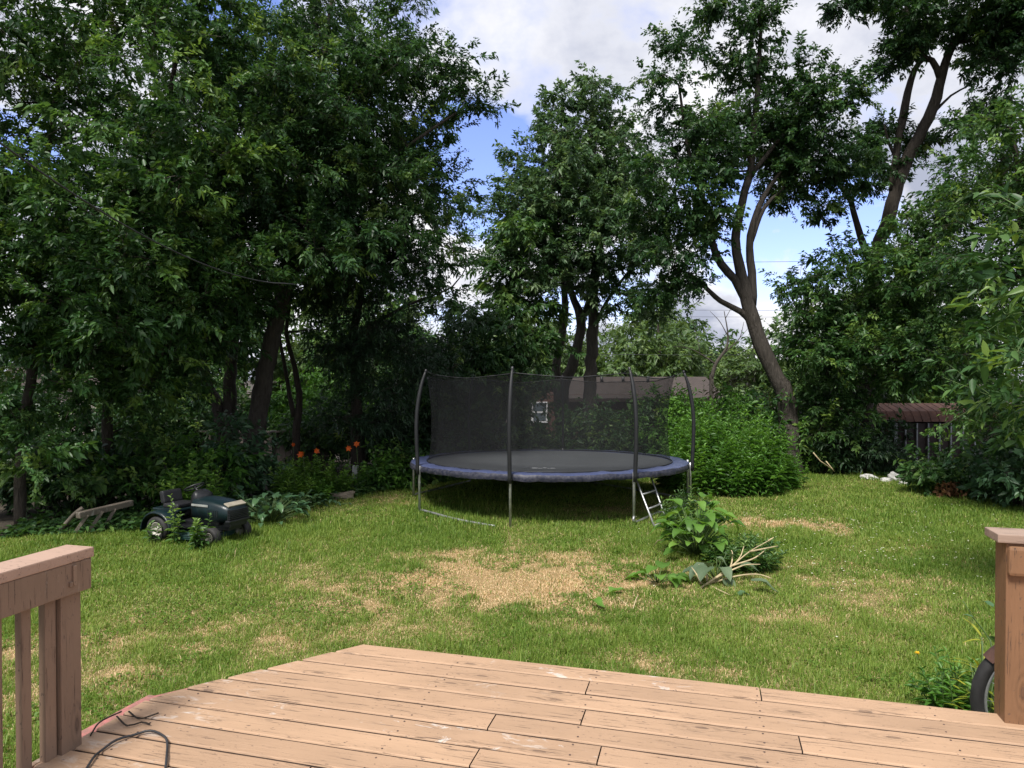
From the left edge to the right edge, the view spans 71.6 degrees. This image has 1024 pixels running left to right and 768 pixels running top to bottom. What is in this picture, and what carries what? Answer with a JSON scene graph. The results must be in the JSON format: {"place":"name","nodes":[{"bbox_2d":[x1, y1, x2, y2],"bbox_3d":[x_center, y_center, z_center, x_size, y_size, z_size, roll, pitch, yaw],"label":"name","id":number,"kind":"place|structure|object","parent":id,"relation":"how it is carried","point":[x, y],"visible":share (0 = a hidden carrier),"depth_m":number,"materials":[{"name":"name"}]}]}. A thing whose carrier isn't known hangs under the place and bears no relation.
{"place":"outdoors","nodes":[
{"label":"outdoors","id":0,"kind":"place"},
{"bbox_2d":[0,468,1023,767],"bbox_3d":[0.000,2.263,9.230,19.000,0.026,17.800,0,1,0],"label":"lawn","id":1,"kind":"structure","parent":0,"point":[472,588],"depth_m":7.79,"materials":[{"name":"plant"}]},
{"bbox_2d":[59,500,133,533],"bbox_3d":[-6.307,2.053,10.871,0.372,0.417,1.020,1,1,43],"label":"timber frame","id":2,"kind":"object","parent":1,"relation":"on","point":[79,513],"visible":0.76,"depth_m":10.77,"materials":[{"name":"wood"}]},
{"bbox_2d":[141,520,162,542],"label":"leafy weed","id":3,"kind":"object","parent":1,"relation":"on","point":[153,536],"visible":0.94,"depth_m":10.00,"materials":[{"name":"green plant"}]},
{"bbox_2d":[164,493,186,544],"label":"leafy weed","id":4,"kind":"object","parent":1,"relation":"on","point":[175,535],"visible":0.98,"depth_m":9.91,"materials":[{"name":"green plant"}]},
{"bbox_2d":[140,482,251,545],"bbox_3d":[-4.537,1.856,10.367,1.485,0.835,0.862,0,1,24],"label":"riding mower","id":5,"kind":"object","parent":1,"relation":"on","point":[230,516],"visible":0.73,"depth_m":10.15,"materials":[{"name":"green metal"}]},
{"bbox_2d":[187,513,215,550],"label":"leafy weed","id":6,"kind":"object","parent":1,"relation":"on","point":[196,540],"visible":0.97,"depth_m":9.62,"materials":[{"name":"green plant"}]},
{"bbox_2d":[238,492,311,527],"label":"hosta","id":7,"kind":"object","parent":1,"relation":"on","point":[274,511],"visible":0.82,"depth_m":11.29,"materials":[{"name":"green plant"}]},
{"bbox_2d":[258,489,326,510],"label":"hosta","id":8,"kind":"object","parent":1,"relation":"on","point":[301,495],"visible":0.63,"depth_m":12.45,"materials":[{"name":"green plant"}]},
{"bbox_2d":[34,645,1023,767],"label":"wooden deck","id":9,"kind":"structure","parent":1,"relation":"on","point":[365,706],"depth_m":3.25,"materials":[{"name":"brown wood"}]},
{"bbox_2d":[0,545,93,767],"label":"deck railing","id":10,"kind":"object","parent":9,"relation":"attached to","point":[52,583],"visible":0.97,"depth_m":2.93,"materials":[{"name":"wood"}]},
{"bbox_2d":[86,729,168,767],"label":"extension cable","id":11,"kind":"object","parent":9,"relation":"on","point":[132,735],"visible":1,"depth_m":3.06,"materials":[{"name":"rubber"}]},
{"bbox_2d":[985,527,1023,724],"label":"deck railing","id":12,"kind":"object","parent":9,"relation":"attached to","point":[1009,641],"visible":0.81,"depth_m":3.25,"materials":[{"name":"brown wood"}]},
{"bbox_2d":[410,366,695,526],"bbox_3d":[0.705,0.966,13.640,5.302,2.556,5.305,0,1,0],"label":"trampoline","id":13,"kind":"object","parent":1,"relation":"on","point":[559,465],"visible":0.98,"depth_m":12.41,"materials":[{"name":"metal"}]},
{"bbox_2d":[586,583,604,608],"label":"cut leaf","id":14,"kind":"object","parent":1,"relation":"on","point":[598,601],"visible":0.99,"depth_m":7.20,"materials":[{"name":"plant"}]},
{"bbox_2d":[636,478,664,525],"bbox_3d":[2.267,1.889,11.559,0.457,0.753,0.987,0,1,-17],"label":"ladder","id":15,"kind":"object","parent":1,"relation":"on","point":[645,503],"visible":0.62,"depth_m":11.49,"materials":[{"name":"metal"}]},
{"bbox_2d":[625,560,690,587],"bbox_3d":[1.742,2.200,8.149,0.649,0.296,0.756,0,1,-32],"label":"burdock","id":16,"kind":"object","parent":1,"relation":"on","point":[674,579],"visible":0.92,"depth_m":8.09,"materials":[{"name":"green plant"}]},
{"bbox_2d":[659,483,716,536],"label":"leafy weed","id":17,"kind":"object","parent":1,"relation":"on","point":[691,504],"visible":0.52,"depth_m":10.62,"materials":[{"name":"green plant"}]},
{"bbox_2d":[661,399,727,481],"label":"goldenrod clump","id":18,"kind":"object","parent":1,"relation":"on","point":[680,440],"visible":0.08,"depth_m":15.33,"materials":[{"name":"green plant"}]},
{"bbox_2d":[650,492,745,556],"bbox_3d":[2.427,1.862,9.234,1.211,0.851,1.156,0,1,24],"label":"burdock","id":19,"kind":"object","parent":1,"relation":"on","point":[713,519],"visible":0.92,"depth_m":9.19,"materials":[{"name":"green plant"}]},
{"bbox_2d":[654,374,773,452],"bbox_3d":[4.860,0.967,17.054,2.923,2.429,1.880,0,1,0],"label":"goldenrod clump","id":20,"kind":"object","parent":1,"relation":"on","point":[679,406],"visible":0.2,"depth_m":16.98,"materials":[{"name":"green plant"}]},
{"bbox_2d":[683,552,758,586],"bbox_3d":[2.320,2.186,8.265,0.798,0.391,0.747,0,1,-23],"label":"burdock","id":21,"kind":"object","parent":1,"relation":"on","point":[702,569],"visible":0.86,"depth_m":8.10,"materials":[{"name":"green plant"}]},
{"bbox_2d":[647,396,807,497],"bbox_3d":[4.386,1.226,14.707,3.174,1.973,2.585,0,1,0],"label":"goldenrod clump","id":22,"kind":"object","parent":1,"relation":"on","point":[719,470],"visible":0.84,"depth_m":14.06,"materials":[{"name":"green plant"}]},
{"bbox_2d":[691,537,776,595],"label":"dry branch","id":23,"kind":"object","parent":1,"relation":"on","point":[715,578],"visible":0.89,"depth_m":8.09,"materials":[{"name":"wood"}]},
{"bbox_2d":[699,529,788,573],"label":"leafy weed","id":24,"kind":"object","parent":1,"relation":"on","point":[763,560],"visible":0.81,"depth_m":8.62,"materials":[{"name":"green plant"}]},
{"bbox_2d":[751,578,777,591],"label":"cut leaf","id":25,"kind":"object","parent":1,"relation":"on","point":[765,581],"visible":1,"depth_m":7.74,"materials":[{"name":"plant"}]},
{"bbox_2d":[732,425,811,490],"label":"goldenrod clump","id":26,"kind":"object","parent":1,"relation":"on","point":[796,468],"visible":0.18,"depth_m":14.69,"materials":[{"name":"green plant"}]},
{"bbox_2d":[636,501,993,636],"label":"clover flowers","id":27,"kind":"object","parent":1,"relation":"on","point":[861,551],"visible":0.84,"depth_m":9.54,"materials":[{"name":"white plant"}]},
{"bbox_2d":[904,646,993,712],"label":"leafy weed","id":28,"kind":"object","parent":1,"relation":"on","point":[940,689],"visible":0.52,"depth_m":4.97,"materials":[{"name":"green plant"}]},
{"bbox_2d":[945,619,993,712],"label":"fern weed","id":29,"kind":"object","parent":1,"relation":"on","point":[990,702],"visible":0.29,"depth_m":4.77,"materials":[{"name":"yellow plant"}]},
{"bbox_2d":[963,601,994,646],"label":"tall weed","id":30,"kind":"object","parent":1,"relation":"on","point":[990,638],"visible":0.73,"depth_m":4.89,"materials":[{"name":"green plant"}]},
{"bbox_2d":[969,645,994,712],"bbox_3d":[3.184,1.889,4.125,0.907,0.922,0.108,0,1,21],"label":"cart wheel","id":31,"kind":"object","parent":1,"relation":"on","point":[983,677],"visible":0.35,"depth_m":4.24,"materials":[{"name":"black rubber"}]},
{"bbox_2d":[0,380,1023,535],"bbox_3d":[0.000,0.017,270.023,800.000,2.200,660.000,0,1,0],"label":"ground","id":32,"kind":"structure","parent":0,"point":[5,520],"depth_m":12.68,"materials":[{"name":"soil"}]},
{"bbox_2d":[0,364,55,459],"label":"shrub","id":33,"kind":"object","parent":32,"relation":"on","point":[20,400],"visible":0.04,"depth_m":14.10,"materials":[{"name":"green plant"}]},
{"bbox_2d":[0,423,97,518],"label":"shrub","id":34,"kind":"object","parent":32,"relation":"on","point":[5,488],"visible":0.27,"depth_m":12.03,"materials":[{"name":"green plant"}]},
{"bbox_2d":[0,355,140,456],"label":"shrub","id":35,"kind":"object","parent":32,"relation":"on","point":[77,430],"visible":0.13,"depth_m":15.41,"materials":[{"name":"green plant"}]},
{"bbox_2d":[0,361,154,459],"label":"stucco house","id":36,"kind":"structure","parent":32,"relation":"on","point":[39,380],"depth_m":24.08,"materials":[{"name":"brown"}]},
{"bbox_2d":[0,429,155,513],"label":"shrub","id":37,"kind":"object","parent":32,"relation":"on","point":[89,503],"visible":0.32,"depth_m":12.22,"materials":[{"name":"green plant"}]},
{"bbox_2d":[0,0,228,525],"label":"maple tree","id":38,"kind":"object","parent":32,"relation":"on","point":[60,315],"visible":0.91,"depth_m":10.30,"materials":[{"name":"green plant"}]},
{"bbox_2d":[52,417,200,511],"bbox_3d":[-7.033,1.480,12.863,2.747,1.858,2.654,0,1,0],"label":"shrub","id":39,"kind":"object","parent":32,"relation":"on","point":[100,486],"visible":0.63,"depth_m":12.29,"materials":[{"name":"green plant"}]},
{"bbox_2d":[67,378,222,462],"bbox_3d":[-8.919,0.832,17.471,4.054,2.979,2.926,0,1,0],"label":"shrub","id":40,"kind":"object","parent":32,"relation":"on","point":[183,419],"visible":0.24,"depth_m":17.20,"materials":[{"name":"green plant"}]},
{"bbox_2d":[0,239,297,404],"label":"distant tree","id":41,"kind":"object","parent":32,"relation":"on","point":[241,369],"visible":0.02,"depth_m":29.18,"materials":[{"name":"green plant"}]},
{"bbox_2d":[0,0,322,504],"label":"maple tree","id":42,"kind":"object","parent":32,"relation":"on","point":[221,141],"visible":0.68,"depth_m":11.14,"materials":[{"name":"green plant"}]},
{"bbox_2d":[1,0,329,449],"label":"ash tree","id":43,"kind":"object","parent":32,"relation":"on","point":[229,401],"visible":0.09,"depth_m":14.67,"materials":[{"name":"green plant"}]},
{"bbox_2d":[88,414,265,510],"bbox_3d":[-6.021,1.489,12.820,2.711,1.830,2.422,0,1,27],"label":"shrub","id":44,"kind":"object","parent":32,"relation":"on","point":[235,470],"visible":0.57,"depth_m":12.64,"materials":[{"name":"green plant"}]},
{"bbox_2d":[157,443,227,501],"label":"leafy weed","id":45,"kind":"object","parent":32,"relation":"on","point":[185,495],"visible":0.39,"depth_m":11.41,"materials":[{"name":"green plant"}]},
{"bbox_2d":[137,358,287,433],"bbox_3d":[-9.071,0.689,21.448,5.165,3.577,3.280,0,1,0],"label":"shrub","id":46,"kind":"object","parent":32,"relation":"on","point":[246,402],"visible":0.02,"depth_m":21.22,"materials":[{"name":"green plant"}]},
{"bbox_2d":[168,405,292,497],"bbox_3d":[-5.382,1.376,13.566,2.266,1.936,1.978,0,1,-31],"label":"shrub","id":47,"kind":"object","parent":32,"relation":"on","point":[257,470],"visible":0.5,"depth_m":13.42,"materials":[{"name":"green plant"}]},
{"bbox_2d":[217,473,261,498],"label":"hosta","id":48,"kind":"object","parent":32,"relation":"on","point":[227,493],"visible":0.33,"depth_m":13.21,"materials":[{"name":"green plant"}]},
{"bbox_2d":[149,431,334,470],"bbox_3d":[-6.719,1.680,17.581,4.632,1.043,0.165,0,1,0],"label":"wooden fence","id":49,"kind":"object","parent":32,"relation":"on","point":[280,450],"visible":0.12,"depth_m":17.61,"materials":[{"name":"brown wood"}]},
{"bbox_2d":[224,485,281,511],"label":"hosta","id":50,"kind":"object","parent":32,"relation":"on","point":[240,487],"visible":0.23,"depth_m":11.91,"materials":[{"name":"green plant"}]},
{"bbox_2d":[267,458,314,501],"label":"leafy weed","id":51,"kind":"object","parent":32,"relation":"on","point":[293,482],"visible":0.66,"depth_m":12.96,"materials":[{"name":"green plant"}]},
{"bbox_2d":[267,451,322,488],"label":"leafy weed","id":52,"kind":"object","parent":32,"relation":"on","point":[314,462],"visible":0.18,"depth_m":14.20,"materials":[{"name":"green plant"}]},
{"bbox_2d":[230,261,372,469],"bbox_3d":[-4.720,-0.561,15.860,3.320,5.616,2.831,0,1,0],"label":"ash tree","id":53,"kind":"object","parent":32,"relation":"on","point":[296,413],"visible":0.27,"depth_m":16.28,"materials":[{"name":"green plant"}]},
{"bbox_2d":[265,393,349,469],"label":"shrub","id":54,"kind":"object","parent":32,"relation":"on","point":[285,437],"visible":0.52,"depth_m":17.31,"materials":[{"name":"green plant"}]},
{"bbox_2d":[243,367,374,461],"bbox_3d":[-6.131,0.880,21.945,4.359,3.576,3.142,0,1,0],"label":"shrub","id":55,"kind":"object","parent":32,"relation":"on","point":[308,391],"visible":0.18,"depth_m":21.55,"materials":[{"name":"green plant"}]},
{"bbox_2d":[290,472,333,503],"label":"leafy weed","id":56,"kind":"object","parent":32,"relation":"on","point":[326,490],"visible":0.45,"depth_m":13.20,"materials":[{"name":"green plant"}]},
{"bbox_2d":[297,451,354,493],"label":"leafy weed","id":57,"kind":"object","parent":32,"relation":"on","point":[329,475],"visible":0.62,"depth_m":13.74,"materials":[{"name":"green plant"}]},
{"bbox_2d":[240,289,441,458],"bbox_3d":[-7.734,-0.749,34.093,10.061,8.766,9.731,0,1,0],"label":"distant tree","id":58,"kind":"object","parent":32,"relation":"on","point":[297,350],"visible":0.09,"depth_m":31.98,"materials":[{"name":"green plant"}]},
{"bbox_2d":[163,0,520,489],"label":"ash tree","id":59,"kind":"object","parent":32,"relation":"on","point":[354,169],"visible":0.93,"depth_m":12.81,"materials":[{"name":"green plant"}]},
{"bbox_2d":[0,142,299,288],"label":"overhead cable","id":60,"kind":"object","parent":59,"relation":"hanging from","point":[41,172],"visible":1,"depth_m":6.07,"materials":[{"name":"rubber"}]},
{"bbox_2d":[330,491,354,499],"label":"edging block","id":61,"kind":"structure","parent":32,"relation":"on","point":[347,495],"depth_m":13.55,"materials":[{"name":"stone"}]},
{"bbox_2d":[301,309,405,460],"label":"sapling","id":62,"kind":"object","parent":32,"relation":"on","point":[324,374],"visible":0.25,"depth_m":16.07,"materials":[{"name":"green plant"}]},
{"bbox_2d":[336,441,370,489],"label":"daylily","id":63,"kind":"object","parent":32,"relation":"on","point":[356,443],"visible":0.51,"depth_m":14.24,"materials":[{"name":"green plant"}]},
{"bbox_2d":[300,289,437,401],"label":"distant tree","id":64,"kind":"object","parent":32,"relation":"on","point":[394,305],"visible":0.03,"depth_m":28.64,"materials":[{"name":"green plant"}]},
{"bbox_2d":[322,407,434,469],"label":"shrub","id":65,"kind":"object","parent":32,"relation":"on","point":[342,451],"visible":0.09,"depth_m":16.73,"materials":[{"name":"green plant"}]},
{"bbox_2d":[347,435,427,491],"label":"shrub","id":66,"kind":"object","parent":32,"relation":"on","point":[399,473],"visible":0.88,"depth_m":14.63,"materials":[{"name":"green plant"}]},
{"bbox_2d":[292,247,503,475],"bbox_3d":[-2.544,-0.747,15.960,4.774,6.016,3.857,0,1,0],"label":"evergreen tree","id":67,"kind":"object","parent":32,"relation":"on","point":[359,376],"visible":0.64,"depth_m":15.53,"materials":[{"name":"green plant"}]},
{"bbox_2d":[370,433,439,484],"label":"shrub","id":68,"kind":"object","parent":32,"relation":"on","point":[410,451],"visible":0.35,"depth_m":15.45,"materials":[{"name":"green plant"}]},
{"bbox_2d":[364,374,455,455],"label":"shrub","id":69,"kind":"object","parent":32,"relation":"on","point":[392,403],"visible":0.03,"depth_m":19.02,"materials":[{"name":"green plant"}]},
{"bbox_2d":[400,383,497,469],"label":"shrub","id":70,"kind":"object","parent":32,"relation":"on","point":[446,430],"visible":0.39,"depth_m":17.36,"materials":[{"name":"green plant"}]},
{"bbox_2d":[372,286,561,449],"bbox_3d":[-1.236,-0.179,18.533,5.243,4.896,4.257,0,1,0],"label":"bushy tree","id":71,"kind":"object","parent":32,"relation":"on","point":[484,393],"visible":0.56,"depth_m":17.95,"materials":[{"name":"green plant"}]},
{"bbox_2d":[438,399,552,452],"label":"shrub","id":72,"kind":"object","parent":32,"relation":"on","point":[485,434],"visible":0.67,"depth_m":17.36,"materials":[{"name":"green plant"}]},
{"bbox_2d":[429,317,565,430],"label":"distant tree","id":73,"kind":"object","parent":32,"relation":"on","point":[539,363],"visible":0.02,"depth_m":36.54,"materials":[{"name":"green plant"}]},
{"bbox_2d":[0,464,1010,538],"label":"ground cover","id":74,"kind":"object","parent":32,"relation":"on","point":[48,526],"visible":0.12,"depth_m":11.28,"materials":[{"name":"green plant"}]},
{"bbox_2d":[461,198,586,428],"bbox_3d":[0.307,-1.238,19.512,3.390,7.098,3.758,0,1,0],"label":"bushy tree","id":75,"kind":"object","parent":32,"relation":"on","point":[498,291],"visible":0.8,"depth_m":18.87,"materials":[{"name":"green plant"}]},
{"bbox_2d":[511,404,587,449],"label":"shrub","id":76,"kind":"object","parent":32,"relation":"on","point":[551,439],"visible":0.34,"depth_m":17.47,"materials":[{"name":"green plant"}]},
{"bbox_2d":[459,60,682,444],"bbox_3d":[1.694,-3.366,19.990,6.563,11.633,5.277,0,1,0],"label":"silver maple","id":77,"kind":"object","parent":32,"relation":"on","point":[599,179],"visible":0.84,"depth_m":19.55,"materials":[{"name":"green plant"}]},
{"bbox_2d":[526,315,654,419],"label":"distant tree","id":78,"kind":"object","parent":32,"relation":"on","point":[581,369],"visible":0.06,"depth_m":38.63,"materials":[{"name":"green plant"}]},
{"bbox_2d":[545,394,647,451],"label":"shrub","id":79,"kind":"object","parent":32,"relation":"on","point":[595,439],"visible":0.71,"depth_m":16.97,"materials":[{"name":"green plant"}]},
{"bbox_2d":[531,376,722,449],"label":"brick garage","id":80,"kind":"structure","parent":32,"relation":"on","point":[609,388],"depth_m":27.60,"materials":[{"name":"brown"}]},
{"bbox_2d":[531,402,547,422],"bbox_3d":[1.049,1.079,27.091,0.620,0.800,0.110,0,1,0],"label":"window","id":81,"kind":"structure","parent":80,"relation":"in","point":[539,409],"depth_m":27.04,"materials":[{"name":"white paint"}]},
{"bbox_2d":[594,391,689,453],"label":"shrub","id":82,"kind":"object","parent":32,"relation":"on","point":[653,414],"visible":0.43,"depth_m":17.44,"materials":[{"name":"green plant"}]},
{"bbox_2d":[616,382,723,453],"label":"shrub","id":83,"kind":"object","parent":32,"relation":"on","point":[645,433],"visible":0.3,"depth_m":17.13,"materials":[{"name":"green plant"}]},
{"bbox_2d":[596,298,758,402],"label":"distant tree","id":84,"kind":"object","parent":32,"relation":"on","point":[680,359],"visible":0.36,"depth_m":35.00,"materials":[{"name":"green plant"}]},
{"bbox_2d":[610,310,751,391],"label":"distant tree","id":85,"kind":"object","parent":32,"relation":"on","point":[724,338],"visible":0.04,"depth_m":42.71,"materials":[{"name":"plant"}]},
{"bbox_2d":[672,311,746,406],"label":"dead tree","id":86,"kind":"object","parent":32,"relation":"on","point":[712,374],"visible":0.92,"depth_m":23.96,"materials":[{"name":"wood"}]},
{"bbox_2d":[653,381,775,441],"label":"shrub","id":87,"kind":"object","parent":32,"relation":"on","point":[725,399],"visible":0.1,"depth_m":18.02,"materials":[{"name":"green plant"}]},
{"bbox_2d":[686,361,778,422],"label":"conifer shrub","id":88,"kind":"object","parent":32,"relation":"on","point":[731,380],"visible":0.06,"depth_m":20.59,"materials":[{"name":"green plant"}]},
{"bbox_2d":[609,0,890,474],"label":"maple tree","id":89,"kind":"object","parent":32,"relation":"on","point":[788,158],"visible":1,"depth_m":16.40,"materials":[{"name":"green plant"}]},
{"bbox_2d":[699,315,816,409],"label":"distant tree","id":90,"kind":"object","parent":32,"relation":"on","point":[737,365],"visible":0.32,"depth_m":39.14,"materials":[{"name":"green plant"}]},
{"bbox_2d":[722,381,804,469],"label":"shrub","id":91,"kind":"object","parent":32,"relation":"on","point":[769,408],"visible":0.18,"depth_m":17.34,"materials":[{"name":"green plant"}]},
{"bbox_2d":[774,392,851,468],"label":"shrub","id":92,"kind":"object","parent":32,"relation":"on","point":[806,448],"visible":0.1,"depth_m":17.21,"materials":[{"name":"green plant"}]},
{"bbox_2d":[802,435,858,474],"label":"shrub","id":93,"kind":"object","parent":32,"relation":"on","point":[820,466],"visible":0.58,"depth_m":17.03,"materials":[{"name":"green plant"}]},
{"bbox_2d":[745,216,930,465],"bbox_3d":[7.791,-0.840,17.007,3.987,6.151,4.024,-1,1,-42],"label":"bushy tree","id":94,"kind":"object","parent":32,"relation":"on","point":[823,402],"visible":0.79,"depth_m":16.69,"materials":[{"name":"green plant"}]},
{"bbox_2d":[804,420,917,474],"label":"conifer shrub","id":95,"kind":"object","parent":32,"relation":"on","point":[878,453],"visible":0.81,"depth_m":16.69,"materials":[{"name":"green plant"}]},
{"bbox_2d":[813,403,917,441],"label":"shrub","id":96,"kind":"object","parent":32,"relation":"on","point":[905,425],"visible":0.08,"depth_m":18.92,"materials":[{"name":"green plant"}]},
{"bbox_2d":[771,274,1021,415],"bbox_3d":[20.212,-1.034,37.836,11.267,10.109,11.764,-1,1,-40],"label":"distant tree","id":97,"kind":"object","parent":32,"relation":"on","point":[931,397],"visible":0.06,"depth_m":35.22,"materials":[{"name":"green plant"}]},
{"bbox_2d":[816,0,1023,436],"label":"maple tree","id":98,"kind":"object","parent":32,"relation":"on","point":[996,43],"visible":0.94,"depth_m":17.40,"materials":[{"name":"green plant"}]},
{"bbox_2d":[827,139,1023,436],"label":"bushy tree","id":99,"kind":"object","parent":32,"relation":"on","point":[888,340],"visible":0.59,"depth_m":15.44,"materials":[{"name":"green plant"}]},
{"bbox_2d":[875,403,995,462],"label":"garden shed","id":100,"kind":"structure","parent":32,"relation":"on","point":[923,416],"depth_m":19.25,"materials":[{"name":"brown"}]},
{"bbox_2d":[893,437,1002,498],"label":"shrub","id":101,"kind":"object","parent":32,"relation":"on","point":[938,477],"visible":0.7,"depth_m":14.02,"materials":[{"name":"green plant"}]},
{"bbox_2d":[901,83,1023,508],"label":"bushy tree","id":102,"kind":"object","parent":32,"relation":"on","point":[1004,124],"visible":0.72,"depth_m":12.15,"materials":[{"name":"green plant"}]},
{"bbox_2d":[913,181,1023,454],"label":"leaved sapling","id":103,"kind":"object","parent":32,"relation":"on","point":[980,274],"visible":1,"depth_m":7.22,"materials":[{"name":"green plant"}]},
{"bbox_2d":[934,433,1023,508],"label":"shrub","id":104,"kind":"object","parent":32,"relation":"on","point":[1005,478],"visible":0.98,"depth_m":12.69,"materials":[{"name":"green plant"}]},
{"bbox_2d":[961,429,1021,463],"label":"shrub","id":105,"kind":"object","parent":32,"relation":"on","point":[995,439],"visible":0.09,"depth_m":16.57,"materials":[{"name":"green plant"}]},
{"bbox_2d":[0,0,1023,380],"label":"sky","id":106,"kind":"structure","parent":0,"point":[536,42],"materials":[{"name":"white"}]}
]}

